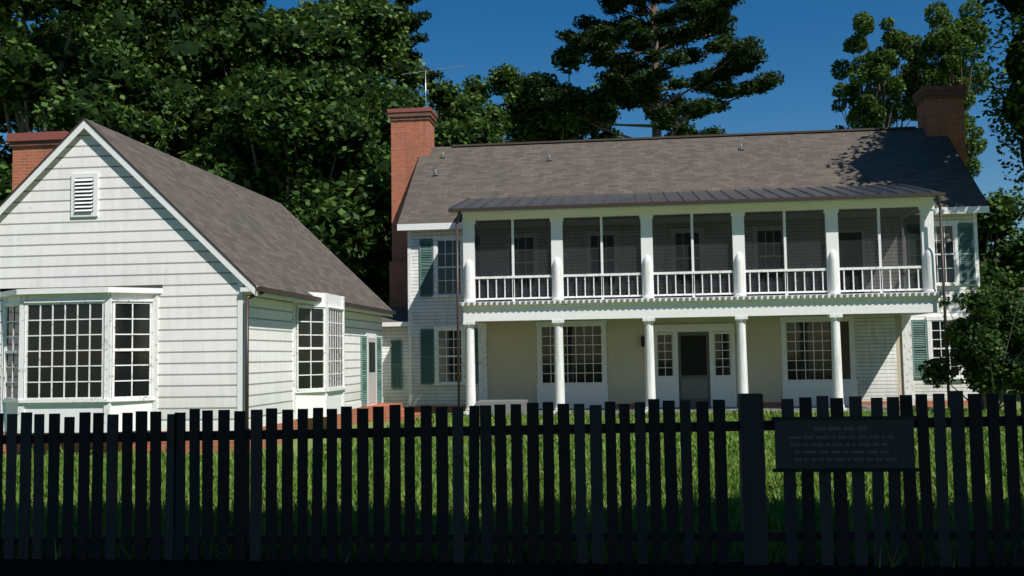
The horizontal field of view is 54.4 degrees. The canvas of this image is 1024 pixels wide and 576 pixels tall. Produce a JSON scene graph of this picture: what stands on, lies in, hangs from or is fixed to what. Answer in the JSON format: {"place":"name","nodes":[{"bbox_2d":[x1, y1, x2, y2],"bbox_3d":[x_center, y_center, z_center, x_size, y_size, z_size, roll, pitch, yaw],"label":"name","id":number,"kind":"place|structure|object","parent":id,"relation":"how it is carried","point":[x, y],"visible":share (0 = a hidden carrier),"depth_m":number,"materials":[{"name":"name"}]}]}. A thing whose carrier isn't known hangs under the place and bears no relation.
{"place":"outdoors","nodes":[
{"label":"outdoors","id":0,"kind":"place"},
{"bbox_2d":[0,0,1023,351],"label":"sky","id":1,"kind":"structure","parent":0,"point":[803,38],"materials":[{"name":"blue"}]},
{"bbox_2d":[1,352,1023,567],"bbox_3d":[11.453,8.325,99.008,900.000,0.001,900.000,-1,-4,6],"label":"ground","id":2,"kind":"structure","parent":0,"point":[310,441],"depth_m":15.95,"materials":[{"name":"green plant"}]},
{"bbox_2d":[0,7,41,154],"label":"tree","id":3,"kind":"object","parent":2,"relation":"on","point":[17,30],"visible":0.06,"depth_m":48.09,"materials":[{"name":"green plant"}]},
{"bbox_2d":[0,0,186,203],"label":"tree","id":4,"kind":"object","parent":2,"relation":"on","point":[58,73],"visible":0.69,"depth_m":41.12,"materials":[{"name":"green plant"}]},
{"bbox_2d":[67,11,213,158],"bbox_3d":[-21.252,-6.668,58.365,12.782,25.637,13.333,-1,-4,6],"label":"tree","id":5,"kind":"object","parent":2,"relation":"on","point":[79,15],"depth_m":55.31,"materials":[{"name":"green plant"}]},
{"bbox_2d":[79,0,253,160],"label":"tree","id":6,"kind":"object","parent":2,"relation":"on","point":[164,34],"visible":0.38,"depth_m":47.40,"materials":[{"name":"green plant"}]},
{"bbox_2d":[0,118,420,453],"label":"building wing","id":7,"kind":"structure","parent":2,"relation":"on","point":[135,275],"depth_m":19.47,"materials":[{"name":"wood"}]},
{"bbox_2d":[210,0,301,30],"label":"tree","id":8,"kind":"object","parent":2,"relation":"on","point":[260,2],"visible":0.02,"depth_m":62.65,"materials":[{"name":"green plant"}]},
{"bbox_2d":[166,2,399,171],"bbox_3d":[-10.432,-4.080,46.513,9.640,18.522,10.855,-1,-4,6],"label":"tree","id":9,"kind":"object","parent":2,"relation":"on","point":[315,48],"visible":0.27,"depth_m":44.58,"materials":[{"name":"green plant"}]},
{"bbox_2d":[177,58,391,280],"bbox_3d":[-8.537,-2.305,40.178,9.835,14.061,7.527,-3,-4,29],"label":"tree","id":10,"kind":"object","parent":2,"relation":"on","point":[324,179],"visible":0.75,"depth_m":38.88,"materials":[{"name":"green plant"}]},
{"bbox_2d":[289,0,423,105],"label":"tree","id":11,"kind":"object","parent":2,"relation":"on","point":[329,2],"depth_m":72.32,"materials":[{"name":"green plant"}]},
{"bbox_2d":[287,0,427,106],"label":"tree","id":12,"kind":"object","parent":2,"relation":"on","point":[377,23],"visible":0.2,"depth_m":55.62,"materials":[{"name":"green plant"}]},
{"bbox_2d":[351,79,427,290],"bbox_3d":[-5.814,-2.048,47.058,9.116,14.428,10.356,2,-5,-36],"label":"tree","id":13,"kind":"object","parent":2,"relation":"on","point":[394,98],"visible":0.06,"depth_m":44.28,"materials":[{"name":"green plant"}]},
{"bbox_2d":[382,308,408,407],"bbox_3d":[-6.122,2.391,33.651,5.725,3.500,7.170,-1,-4,6],"label":"hyphen link","id":14,"kind":"object","parent":2,"relation":"on","point":[395,368],"visible":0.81,"depth_m":33.05,"materials":[{"name":"white"}]},
{"bbox_2d":[374,0,444,85],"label":"tree","id":15,"kind":"object","parent":2,"relation":"on","point":[417,21],"visible":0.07,"depth_m":65.13,"materials":[{"name":"green plant"}]},
{"bbox_2d":[364,113,505,307],"bbox_3d":[-3.784,-1.387,44.501,8.113,12.700,7.929,0,-4,-19],"label":"tree","id":16,"kind":"object","parent":2,"relation":"on","point":[472,133],"visible":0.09,"depth_m":43.85,"materials":[{"name":"green plant"}]},
{"bbox_2d":[382,52,496,131],"bbox_3d":[-5.112,-4.026,61.709,9.389,20.330,10.017,3,-6,-45],"label":"tree","id":17,"kind":"object","parent":2,"relation":"on","point":[451,105],"visible":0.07,"depth_m":58.94,"materials":[{"name":"green plant"}]},
{"bbox_2d":[460,63,523,142],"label":"tree","id":18,"kind":"object","parent":2,"relation":"on","point":[501,81],"visible":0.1,"depth_m":70.73,"materials":[{"name":"green plant"}]},
{"bbox_2d":[0,556,1023,575],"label":"ground","id":19,"kind":"structure","parent":2,"relation":"on","point":[44,566],"depth_m":8.20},
{"bbox_2d":[0,391,1023,565],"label":"picket fence","id":20,"kind":"object","parent":2,"relation":"on","point":[856,443],"visible":0.87,"depth_m":8.45,"materials":[{"name":"black wood"}]},
{"bbox_2d":[501,45,623,142],"bbox_3d":[3.557,-4.512,62.401,6.834,21.136,8.213,-3,-4,28],"label":"tree","id":21,"kind":"object","parent":2,"relation":"on","point":[531,121],"visible":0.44,"depth_m":61.03,"materials":[{"name":"green plant"}]},
{"bbox_2d":[515,0,784,137],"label":"pine","id":22,"kind":"object","parent":2,"relation":"on","point":[652,38],"visible":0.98,"depth_m":53.12,"materials":[{"name":"green plant"}]},
{"bbox_2d":[830,10,922,129],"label":"tree","id":23,"kind":"object","parent":2,"relation":"on","point":[869,108],"visible":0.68,"depth_m":67.46,"materials":[{"name":"green plant"}]},
{"bbox_2d":[899,0,990,178],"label":"tree","id":24,"kind":"object","parent":2,"relation":"on","point":[951,46],"visible":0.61,"depth_m":66.86,"materials":[{"name":"green plant"}]},
{"bbox_2d":[918,270,1023,409],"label":"tree","id":25,"kind":"object","parent":2,"relation":"on","point":[974,338],"visible":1,"depth_m":27.00,"materials":[{"name":"green plant"}]},
{"bbox_2d":[972,0,1023,190],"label":"tree","id":26,"kind":"object","parent":2,"relation":"on","point":[1011,112],"visible":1,"depth_m":31.52,"materials":[{"name":"green plant"}]},
{"bbox_2d":[977,187,1023,351],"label":"tree","id":27,"kind":"object","parent":2,"relation":"on","point":[1001,261],"visible":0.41,"depth_m":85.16,"materials":[{"name":"green plant"}]},
{"bbox_2d":[387,85,989,415],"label":"house","id":28,"kind":"structure","parent":0,"point":[774,268],"depth_m":30.98,"materials":[{"name":"wood"}]},
{"bbox_2d":[400,61,465,106],"bbox_3d":[-2.910,-7.138,36.975,2.404,2.361,1.500,-1,-4,6],"label":"tv antenna","id":29,"kind":"object","parent":28,"relation":"attached to","point":[429,74],"visible":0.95,"depth_m":37.16,"materials":[{"name":"silver metal"}]},
{"bbox_2d":[979,231,1023,234],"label":"service cable","id":30,"kind":"object","parent":28,"relation":"attached to","point":[1000,232],"visible":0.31,"depth_m":31.38,"materials":[{"name":"black metal"}]},
{"bbox_2d":[1003,287,1023,362],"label":"tree","id":31,"kind":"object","parent":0,"point":[1023,303],"depth_m":44.46,"materials":[{"name":"green plant"}]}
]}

